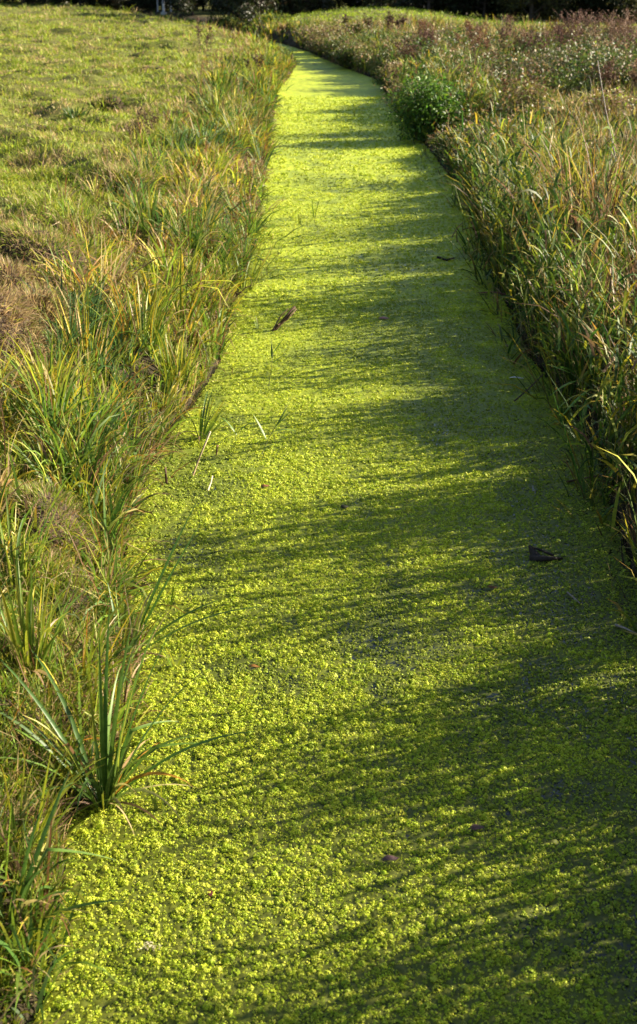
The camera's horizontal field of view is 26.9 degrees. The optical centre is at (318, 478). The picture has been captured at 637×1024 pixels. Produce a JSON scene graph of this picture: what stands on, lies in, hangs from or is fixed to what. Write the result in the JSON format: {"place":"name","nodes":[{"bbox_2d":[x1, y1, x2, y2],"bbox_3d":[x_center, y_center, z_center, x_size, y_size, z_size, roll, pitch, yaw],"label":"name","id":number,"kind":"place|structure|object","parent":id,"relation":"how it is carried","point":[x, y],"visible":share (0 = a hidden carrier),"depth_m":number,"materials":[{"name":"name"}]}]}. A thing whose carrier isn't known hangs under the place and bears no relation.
{"place":"outdoors","nodes":[
{"label":"outdoors","id":0,"kind":"place"},
{"bbox_2d":[0,0,636,1023],"bbox_3d":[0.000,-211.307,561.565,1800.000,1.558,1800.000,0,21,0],"label":"ground","id":1,"kind":"structure","parent":0,"point":[50,114],"depth_m":24.27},
{"bbox_2d":[0,279,53,367],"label":"grass hummock","id":2,"kind":"object","parent":1,"relation":"on","point":[13,316],"depth_m":8.70,"materials":[{"name":"plant"}]},
{"bbox_2d":[0,254,55,293],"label":"grass hummock","id":3,"kind":"object","parent":1,"relation":"on","point":[7,270],"depth_m":9.98,"materials":[{"name":"plant"}]},
{"bbox_2d":[0,361,64,438],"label":"sedge clump","id":4,"kind":"object","parent":1,"relation":"on","point":[8,411],"visible":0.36,"depth_m":7.83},
{"bbox_2d":[0,491,79,606],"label":"sedge clump","id":5,"kind":"object","parent":1,"relation":"on","point":[24,564],"visible":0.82,"depth_m":5.92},
{"bbox_2d":[4,280,93,341],"bbox_3d":[-2.014,-1.152,9.424,0.892,0.529,0.769,0,21,0],"label":"grass hummock","id":6,"kind":"object","parent":1,"relation":"on","point":[37,298],"depth_m":9.34,"materials":[{"name":"plant"}]},
{"bbox_2d":[0,544,100,691],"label":"sedge clump","id":7,"kind":"object","parent":1,"relation":"on","point":[27,633],"visible":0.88,"depth_m":5.19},
{"bbox_2d":[1,410,99,479],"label":"sedge clump","id":8,"kind":"object","parent":1,"relation":"on","point":[48,455],"visible":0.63,"depth_m":7.20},
{"bbox_2d":[0,218,109,276],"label":"grass hummock","id":9,"kind":"object","parent":1,"relation":"on","point":[26,236],"depth_m":11.01,"materials":[{"name":"plant"}]},
{"bbox_2d":[32,0,84,4],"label":"bush","id":10,"kind":"object","parent":1,"relation":"on","point":[55,2],"visible":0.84,"depth_m":92.38,"materials":[{"name":"green plant"}]},
{"bbox_2d":[0,477,120,568],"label":"grass hummock","id":11,"kind":"object","parent":1,"relation":"on","point":[65,505],"depth_m":6.60,"materials":[{"name":"plant"}]},
{"bbox_2d":[0,742,123,875],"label":"sedge clump","id":12,"kind":"object","parent":1,"relation":"on","point":[37,834],"visible":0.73,"depth_m":4.51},
{"bbox_2d":[0,765,127,961],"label":"sedge clump","id":13,"kind":"object","parent":1,"relation":"on","point":[26,886],"visible":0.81,"depth_m":4.18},
{"bbox_2d":[7,705,132,803],"bbox_3d":[-0.951,1.018,4.932,0.538,0.282,0.523,0,21,0],"label":"sedge clump","id":14,"kind":"object","parent":1,"relation":"on","point":[78,759],"visible":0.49,"depth_m":4.95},
{"bbox_2d":[58,104,91,118],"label":"sedge clump","id":15,"kind":"object","parent":1,"relation":"on","point":[70,114],"visible":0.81,"depth_m":22.90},
{"bbox_2d":[55,196,106,226],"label":"sedge clump","id":16,"kind":"object","parent":1,"relation":"on","point":[98,212],"visible":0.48,"depth_m":12.75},
{"bbox_2d":[3,582,160,694],"bbox_3d":[-0.974,0.669,5.421,0.728,0.394,0.597,0,21,0],"label":"sedge clump","id":17,"kind":"object","parent":1,"relation":"on","point":[96,659],"visible":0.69,"depth_m":5.47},
{"bbox_2d":[63,0,105,7],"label":"bush","id":18,"kind":"object","parent":1,"relation":"on","point":[90,2],"visible":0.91,"depth_m":92.21,"materials":[{"name":"green plant"}]},
{"bbox_2d":[39,285,134,369],"bbox_3d":[-1.498,-0.952,8.863,0.745,0.600,0.909,0,21,0],"label":"sedge clump","id":19,"kind":"object","parent":1,"relation":"on","point":[88,334],"visible":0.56,"depth_m":8.99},
{"bbox_2d":[66,521,134,589],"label":"sedge clump","id":20,"kind":"object","parent":1,"relation":"on","point":[105,559],"visible":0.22,"depth_m":6.52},
{"bbox_2d":[90,91,128,111],"bbox_3d":[-3.773,-6.811,24.093,0.771,0.383,0.582,0,21,0],"label":"molehill","id":21,"kind":"object","parent":1,"relation":"on","point":[116,101],"visible":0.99,"depth_m":24.02,"materials":[{"name":"plant"}]},
{"bbox_2d":[83,0,140,11],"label":"tree","id":22,"kind":"object","parent":1,"relation":"on","point":[118,1],"visible":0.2,"depth_m":93.80,"materials":[{"name":"green plant"}]},
{"bbox_2d":[65,453,169,517],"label":"sedge clump","id":23,"kind":"object","parent":1,"relation":"on","point":[106,473],"visible":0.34,"depth_m":7.27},
{"bbox_2d":[81,162,166,193],"bbox_3d":[-2.252,-3.424,15.322,1.107,0.446,1.025,0,21,0],"label":"grass hummock","id":24,"kind":"object","parent":1,"relation":"on","point":[114,171],"depth_m":15.17,"materials":[{"name":"plant"}]},
{"bbox_2d":[0,603,256,833],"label":"sedge clump","id":25,"kind":"object","parent":1,"relation":"on","point":[110,778],"visible":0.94,"depth_m":4.91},
{"bbox_2d":[100,437,163,505],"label":"sedge clump","id":26,"kind":"object","parent":1,"relation":"on","point":[134,473],"visible":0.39,"depth_m":7.71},
{"bbox_2d":[72,268,192,353],"bbox_3d":[-1.289,-1.234,9.535,0.987,0.624,0.725,9,23,22],"label":"sedge clump","id":27,"kind":"object","parent":1,"relation":"on","point":[153,339],"visible":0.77,"depth_m":9.49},
{"bbox_2d":[120,0,161,11],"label":"bush","id":28,"kind":"object","parent":1,"relation":"on","point":[127,4],"visible":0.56,"depth_m":92.69,"materials":[{"name":"green plant"}]},
{"bbox_2d":[125,104,158,137],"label":"dock plant","id":29,"kind":"object","parent":1,"relation":"on","point":[144,116],"visible":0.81,"depth_m":19.65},
{"bbox_2d":[0,0,288,557],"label":"pasture grass","id":30,"kind":"structure","parent":1,"relation":"on","point":[11,180],"depth_m":22.36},
{"bbox_2d":[134,0,172,10],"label":"bush","id":31,"kind":"object","parent":1,"relation":"on","point":[140,2],"visible":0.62,"depth_m":91.09,"materials":[{"name":"green plant"}]},
{"bbox_2d":[0,12,313,1023],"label":"bank sedge","id":32,"kind":"object","parent":1,"relation":"on","point":[106,426],"visible":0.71,"depth_m":7.95,"materials":[{"name":"green plant"}]},
{"bbox_2d":[133,369,209,428],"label":"sedge clump","id":33,"kind":"object","parent":1,"relation":"on","point":[166,397],"visible":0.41,"depth_m":9.05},
{"bbox_2d":[78,505,274,658],"bbox_3d":[-0.748,0.474,5.876,0.969,0.693,0.599,-8,22,-19],"label":"sedge clump","id":34,"kind":"object","parent":1,"relation":"on","point":[135,639],"visible":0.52,"depth_m":5.94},
{"bbox_2d":[128,314,232,390],"bbox_3d":[-1.044,-0.929,9.446,0.855,0.574,0.712,16,26,36],"label":"sedge clump","id":35,"kind":"object","parent":1,"relation":"on","point":[168,355],"visible":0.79,"depth_m":9.46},
{"bbox_2d":[159,0,206,16],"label":"bush","id":36,"kind":"object","parent":1,"relation":"on","point":[182,5],"visible":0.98,"depth_m":81.02,"materials":[{"name":"green plant"}]},
{"bbox_2d":[158,187,231,232],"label":"sedge clump","id":37,"kind":"object","parent":1,"relation":"on","point":[207,214],"visible":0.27,"depth_m":13.42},
{"bbox_2d":[210,0,286,26],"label":"bush","id":38,"kind":"object","parent":1,"relation":"on","point":[247,10],"visible":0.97,"depth_m":65.19,"materials":[{"name":"green plant"}]},
{"bbox_2d":[221,240,287,291],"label":"sedge clump","id":39,"kind":"object","parent":1,"relation":"on","point":[253,274],"visible":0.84,"depth_m":12.84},
{"bbox_2d":[265,0,333,17],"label":"bush","id":40,"kind":"object","parent":1,"relation":"on","point":[294,6],"visible":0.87,"depth_m":70.76,"materials":[{"name":"green plant"}]},
{"bbox_2d":[292,23,330,42],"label":"herb mound","id":41,"kind":"object","parent":1,"relation":"on","point":[305,38],"visible":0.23,"depth_m":52.32,"materials":[{"name":"green plant"}]},
{"bbox_2d":[299,11,362,45],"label":"bush","id":42,"kind":"object","parent":1,"relation":"on","point":[334,28],"visible":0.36,"depth_m":50.22,"materials":[{"name":"green plant"}]},
{"bbox_2d":[316,29,363,55],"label":"herb mound","id":43,"kind":"object","parent":1,"relation":"on","point":[332,41],"visible":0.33,"depth_m":44.94,"materials":[{"name":"green plant"}]},
{"bbox_2d":[327,41,373,65],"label":"herb mound","id":44,"kind":"object","parent":1,"relation":"on","point":[343,58],"visible":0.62,"depth_m":42.26,"materials":[{"name":"green plant"}]},
{"bbox_2d":[344,17,369,36],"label":"herb mound","id":45,"kind":"object","parent":1,"relation":"on","point":[359,27],"visible":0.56,"depth_m":50.69,"materials":[{"name":"green plant"}]},
{"bbox_2d":[340,0,375,7],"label":"bush","id":46,"kind":"object","parent":1,"relation":"on","point":[351,3],"visible":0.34,"depth_m":85.77,"materials":[{"name":"green plant"}]},
{"bbox_2d":[348,38,391,64],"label":"herb mound","id":47,"kind":"object","parent":1,"relation":"on","point":[366,50],"visible":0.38,"depth_m":40.66,"materials":[{"name":"green plant"}]},
{"bbox_2d":[364,43,393,73],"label":"herb mound","id":48,"kind":"object","parent":1,"relation":"on","point":[372,61],"visible":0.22,"depth_m":38.16,"materials":[{"name":"green plant"}]},
{"bbox_2d":[351,20,412,44],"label":"bush","id":49,"kind":"object","parent":1,"relation":"on","point":[380,35],"visible":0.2,"depth_m":44.35,"materials":[{"name":"green plant"}]},
{"bbox_2d":[373,44,401,71],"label":"herb mound","id":50,"kind":"object","parent":1,"relation":"on","point":[384,56],"visible":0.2,"depth_m":36.94,"materials":[{"name":"green plant"}]},
{"bbox_2d":[368,59,410,84],"bbox_3d":[1.996,-10.565,34.505,1.435,0.725,1.450,0,21,0],"label":"herb mound","id":51,"kind":"object","parent":1,"relation":"on","point":[379,73],"visible":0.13,"depth_m":34.64,"materials":[{"name":"green plant"}]},
{"bbox_2d":[375,54,421,82],"bbox_3d":[2.236,-10.422,33.750,1.758,0.775,1.444,-10,23,-24],"label":"herb mound","id":52,"kind":"object","parent":1,"relation":"on","point":[391,69],"visible":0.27,"depth_m":33.62,"materials":[{"name":"green plant"}]},
{"bbox_2d":[373,74,429,111],"bbox_3d":[2.104,-8.130,28.024,1.585,0.908,1.468,11,24,27],"label":"herb mound","id":53,"kind":"object","parent":1,"relation":"on","point":[399,86],"visible":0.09,"depth_m":28.01,"materials":[{"name":"green plant"}]},
{"bbox_2d":[393,38,421,62],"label":"dead weed","id":54,"kind":"object","parent":1,"relation":"on","point":[404,52],"visible":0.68,"depth_m":34.97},
{"bbox_2d":[357,0,473,15],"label":"tree","id":55,"kind":"object","parent":1,"relation":"on","point":[385,2],"visible":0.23,"depth_m":77.78,"materials":[{"name":"green plant"}]},
{"bbox_2d":[207,10,636,634],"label":"bank reeds","id":56,"kind":"object","parent":1,"relation":"on","point":[539,194],"visible":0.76,"depth_m":11.40,"materials":[{"name":"green plant"}]},
{"bbox_2d":[377,24,466,52],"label":"bramble bush","id":57,"kind":"object","parent":1,"relation":"on","point":[407,38],"visible":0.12,"depth_m":38.83,"materials":[{"name":"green plant"}]},
{"bbox_2d":[391,0,458,13],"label":"bush","id":58,"kind":"object","parent":1,"relation":"on","point":[429,4],"visible":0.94,"depth_m":71.21,"materials":[{"name":"green plant"}]},
{"bbox_2d":[412,25,438,48],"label":"dead weed","id":59,"kind":"object","parent":1,"relation":"on","point":[425,33],"visible":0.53,"depth_m":38.03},
{"bbox_2d":[376,64,478,140],"bbox_3d":[1.950,-6.811,24.069,1.812,1.370,1.791,0,21,0],"label":"leafy bush","id":60,"kind":"object","parent":1,"relation":"on","point":[427,104],"visible":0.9,"depth_m":23.93,"materials":[{"name":"green plant"}]},
{"bbox_2d":[389,20,469,63],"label":"bramble bush","id":61,"kind":"object","parent":1,"relation":"on","point":[426,47],"visible":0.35,"depth_m":35.25,"materials":[{"name":"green plant"}]},
{"bbox_2d":[245,5,636,300],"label":"rough grass","id":62,"kind":"structure","parent":1,"relation":"on","point":[566,103],"depth_m":28.72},
{"bbox_2d":[410,22,489,50],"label":"bramble bush","id":63,"kind":"object","parent":1,"relation":"on","point":[455,35],"visible":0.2,"depth_m":40.16,"materials":[{"name":"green plant"}]},
{"bbox_2d":[427,51,472,79],"bbox_3d":[2.894,-8.931,29.268,1.120,0.981,1.374,-8,22,-20],"label":"herb mound","id":64,"kind":"object","parent":1,"relation":"on","point":[452,67],"visible":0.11,"depth_m":29.07,"materials":[{"name":"green plant"}]},
{"bbox_2d":[429,41,476,61],"bbox_3d":[3.486,-11.160,35.169,1.600,0.848,1.599,-8,22,-20],"label":"herb mound","id":65,"kind":"object","parent":1,"relation":"on","point":[452,50],"visible":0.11,"depth_m":35.06,"materials":[{"name":"green plant"}]},
{"bbox_2d":[453,21,492,53],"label":"dead weed","id":66,"kind":"object","parent":1,"relation":"on","point":[477,38],"visible":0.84,"depth_m":36.77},
{"bbox_2d":[444,0,505,18],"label":"bush","id":67,"kind":"object","parent":1,"relation":"on","point":[484,6],"visible":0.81,"depth_m":71.86,"materials":[{"name":"green plant"}]},
{"bbox_2d":[450,44,500,74],"bbox_3d":[3.718,-9.779,31.424,1.725,0.968,2.029,13,25,31],"label":"herb mound","id":68,"kind":"object","parent":1,"relation":"on","point":[469,62],"visible":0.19,"depth_m":31.28,"materials":[{"name":"green plant"}]},
{"bbox_2d":[447,19,506,50],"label":"bramble bush","id":69,"kind":"object","parent":1,"relation":"on","point":[480,44],"visible":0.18,"depth_m":41.67,"materials":[{"name":"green plant"}]},
{"bbox_2d":[463,59,536,93],"bbox_3d":[3.615,-7.920,26.586,1.645,0.934,1.116,10,23,25],"label":"herb mound","id":70,"kind":"object","parent":1,"relation":"on","point":[505,75],"visible":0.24,"depth_m":26.46,"materials":[{"name":"green plant"}]},
{"bbox_2d":[496,14,516,48],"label":"willowherb","id":71,"kind":"object","parent":1,"relation":"on","point":[501,33],"visible":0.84,"depth_m":41.37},
{"bbox_2d":[422,86,598,161],"bbox_3d":[2.879,-5.079,19.212,2.572,1.063,2.284,-7,22,-18],"label":"bramble bush","id":72,"kind":"object","parent":1,"relation":"on","point":[465,121],"visible":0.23,"depth_m":19.38,"materials":[{"name":"green plant"}]},
{"bbox_2d":[473,48,558,87],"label":"bramble bush","id":73,"kind":"object","parent":1,"relation":"on","point":[516,65],"visible":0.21,"depth_m":29.09,"materials":[{"name":"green plant"}]},
{"bbox_2d":[477,45,557,76],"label":"bramble bush","id":74,"kind":"object","parent":1,"relation":"on","point":[508,60],"visible":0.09,"depth_m":30.87,"materials":[{"name":"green plant"}]},
{"bbox_2d":[510,26,537,55],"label":"dead weed","id":75,"kind":"object","parent":1,"relation":"on","point":[523,34],"visible":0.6,"depth_m":39.05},
{"bbox_2d":[484,68,564,114],"bbox_3d":[3.785,-7.096,24.384,1.569,0.873,1.796,0,21,0],"label":"herb mound","id":76,"kind":"object","parent":1,"relation":"on","point":[536,99],"visible":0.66,"depth_m":24.30,"materials":[{"name":"green plant"}]},
{"bbox_2d":[500,74,548,111],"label":"dead weed","id":77,"kind":"object","parent":1,"relation":"on","point":[506,83],"visible":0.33,"depth_m":24.85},
{"bbox_2d":[482,20,569,56],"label":"bramble bush","id":78,"kind":"object","parent":1,"relation":"on","point":[511,47],"visible":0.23,"depth_m":39.10,"materials":[{"name":"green plant"}]},
{"bbox_2d":[491,0,568,19],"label":"bush","id":79,"kind":"object","parent":1,"relation":"on","point":[499,11],"visible":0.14,"depth_m":71.61,"materials":[{"name":"green plant"}]},
{"bbox_2d":[486,45,576,84],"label":"bramble bush","id":80,"kind":"object","parent":1,"relation":"on","point":[531,65],"visible":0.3,"depth_m":29.36,"materials":[{"name":"green plant"}]},
{"bbox_2d":[488,0,582,21],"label":"tree","id":81,"kind":"object","parent":1,"relation":"on","point":[532,13],"visible":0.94,"depth_m":69.74,"materials":[{"name":"green plant"}]},
{"bbox_2d":[524,29,550,55],"bbox_3d":[5.941,-11.433,35.561,0.928,1.170,0.726,-10,23,-24],"label":"willowherb","id":82,"kind":"object","parent":1,"relation":"on","point":[540,39],"visible":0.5,"depth_m":35.37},
{"bbox_2d":[503,28,587,71],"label":"bramble bush","id":83,"kind":"object","parent":1,"relation":"on","point":[551,51],"visible":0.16,"depth_m":31.44,"materials":[{"name":"green plant"}]},
{"bbox_2d":[518,0,575,20],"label":"bush","id":84,"kind":"object","parent":1,"relation":"on","point":[563,13],"visible":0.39,"depth_m":69.98,"materials":[{"name":"green plant"}]},
{"bbox_2d":[518,31,619,75],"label":"bramble bush","id":85,"kind":"object","parent":1,"relation":"on","point":[568,56],"visible":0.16,"depth_m":31.01,"materials":[{"name":"green plant"}]},
{"bbox_2d":[522,27,617,60],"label":"bramble bush","id":86,"kind":"object","parent":1,"relation":"on","point":[568,41],"visible":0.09,"depth_m":36.05,"materials":[{"name":"green plant"}]},
{"bbox_2d":[552,8,588,52],"bbox_3d":[6.962,-12.145,36.749,1.038,1.622,1.047,0,21,0],"label":"willowherb","id":87,"kind":"object","parent":1,"relation":"on","point":[568,25],"visible":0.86,"depth_m":36.60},
{"bbox_2d":[528,59,616,98],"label":"bramble bush","id":88,"kind":"object","parent":1,"relation":"on","point":[562,84],"visible":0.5,"depth_m":26.96,"materials":[{"name":"green plant"}]},
{"bbox_2d":[548,364,609,429],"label":"reed","id":89,"kind":"object","parent":1,"relation":"on","point":[584,411],"visible":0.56,"depth_m":8.99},
{"bbox_2d":[556,21,607,43],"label":"bramble bush","id":90,"kind":"object","parent":1,"relation":"on","point":[587,33],"visible":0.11,"depth_m":37.96,"materials":[{"name":"green plant"}]},
{"bbox_2d":[538,29,634,77],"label":"bramble bush","id":91,"kind":"object","parent":1,"relation":"on","point":[588,52],"visible":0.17,"depth_m":30.05,"materials":[{"name":"green plant"}]},
{"bbox_2d":[560,0,615,22],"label":"bush","id":92,"kind":"object","parent":1,"relation":"on","point":[591,6],"visible":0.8,"depth_m":70.71,"materials":[{"name":"green plant"}]},
{"bbox_2d":[576,8,606,40],"bbox_3d":[7.913,-12.933,38.943,1.008,1.594,0.796,0,21,0],"label":"willowherb","id":93,"kind":"object","parent":1,"relation":"on","point":[594,26],"visible":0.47,"depth_m":38.84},
{"bbox_2d":[556,38,629,87],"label":"bramble bush","id":94,"kind":"object","parent":1,"relation":"on","point":[597,56],"visible":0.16,"depth_m":28.86,"materials":[{"name":"green plant"}]},
{"bbox_2d":[550,40,636,89],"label":"bramble bush","id":95,"kind":"object","parent":1,"relation":"on","point":[583,63],"visible":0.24,"depth_m":27.78,"materials":[{"name":"green plant"}]},
{"bbox_2d":[561,34,636,69],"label":"bramble bush","id":96,"kind":"object","parent":1,"relation":"on","point":[628,46],"visible":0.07,"depth_m":30.45,"materials":[{"name":"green plant"}]},
{"bbox_2d":[564,37,636,93],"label":"bramble bush","id":97,"kind":"object","parent":1,"relation":"on","point":[626,78],"visible":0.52,"depth_m":27.63,"materials":[{"name":"green plant"}]},
{"bbox_2d":[585,57,622,90],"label":"dead weed","id":98,"kind":"object","parent":1,"relation":"on","point":[606,71],"visible":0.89,"depth_m":27.10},
{"bbox_2d":[579,81,636,117],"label":"bush","id":99,"kind":"object","parent":1,"relation":"on","point":[624,98],"visible":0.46,"depth_m":23.62,"materials":[{"name":"beige plant"}]},
{"bbox_2d":[582,7,636,48],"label":"willowherb","id":100,"kind":"object","parent":1,"relation":"on","point":[611,34],"visible":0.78,"depth_m":35.14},
{"bbox_2d":[603,0,636,20],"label":"bush","id":101,"kind":"object","parent":1,"relation":"on","point":[615,6],"visible":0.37,"depth_m":70.06,"materials":[{"name":"green plant"}]},
{"bbox_2d":[604,0,636,22],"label":"tree","id":102,"kind":"object","parent":1,"relation":"on","point":[624,5],"visible":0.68,"depth_m":68.79,"materials":[{"name":"green plant"}]},
{"bbox_2d":[617,16,636,54],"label":"willowherb","id":103,"kind":"object","parent":1,"relation":"on","point":[631,35],"visible":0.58,"depth_m":32.92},
{"bbox_2d":[628,59,636,93],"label":"dead weed","id":104,"kind":"object","parent":1,"relation":"on","point":[634,76],"visible":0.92,"depth_m":26.64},
{"bbox_2d":[24,42,636,1023],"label":"water","id":105,"kind":"structure","parent":0,"point":[610,502],"depth_m":5.85,"materials":[{"name":"black liquid"}]},
{"bbox_2d":[148,777,165,816],"bbox_3d":[-0.573,1.178,4.900,0.074,0.151,0.171,-11,24,-27],"label":"grass sprout","id":106,"kind":"object","parent":105,"relation":"on","point":[153,799],"depth_m":4.92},
{"bbox_2d":[254,404,296,453],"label":"reed","id":107,"kind":"object","parent":105,"relation":"in","point":[280,419],"visible":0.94,"depth_m":8.52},
{"bbox_2d":[272,306,296,330],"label":"broken reed","id":108,"kind":"object","parent":105,"relation":"in","point":[283,320],"visible":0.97,"depth_m":11.46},
{"bbox_2d":[34,38,636,1023],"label":"duckweed","id":109,"kind":"object","parent":105,"relation":"on","point":[342,390],"visible":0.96,"depth_m":5.89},
{"bbox_2d":[174,390,229,443],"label":"sedge clump","id":110,"kind":"object","parent":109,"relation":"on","point":[214,417],"visible":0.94,"depth_m":8.82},
{"bbox_2d":[528,545,562,561],"bbox_3d":[1.189,0.409,7.018,0.186,0.084,0.098,8,22,20],"label":"driftwood","id":111,"kind":"object","parent":105,"relation":"on","point":[535,555],"visible":1,"depth_m":7.01,"materials":[{"name":"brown wood"}]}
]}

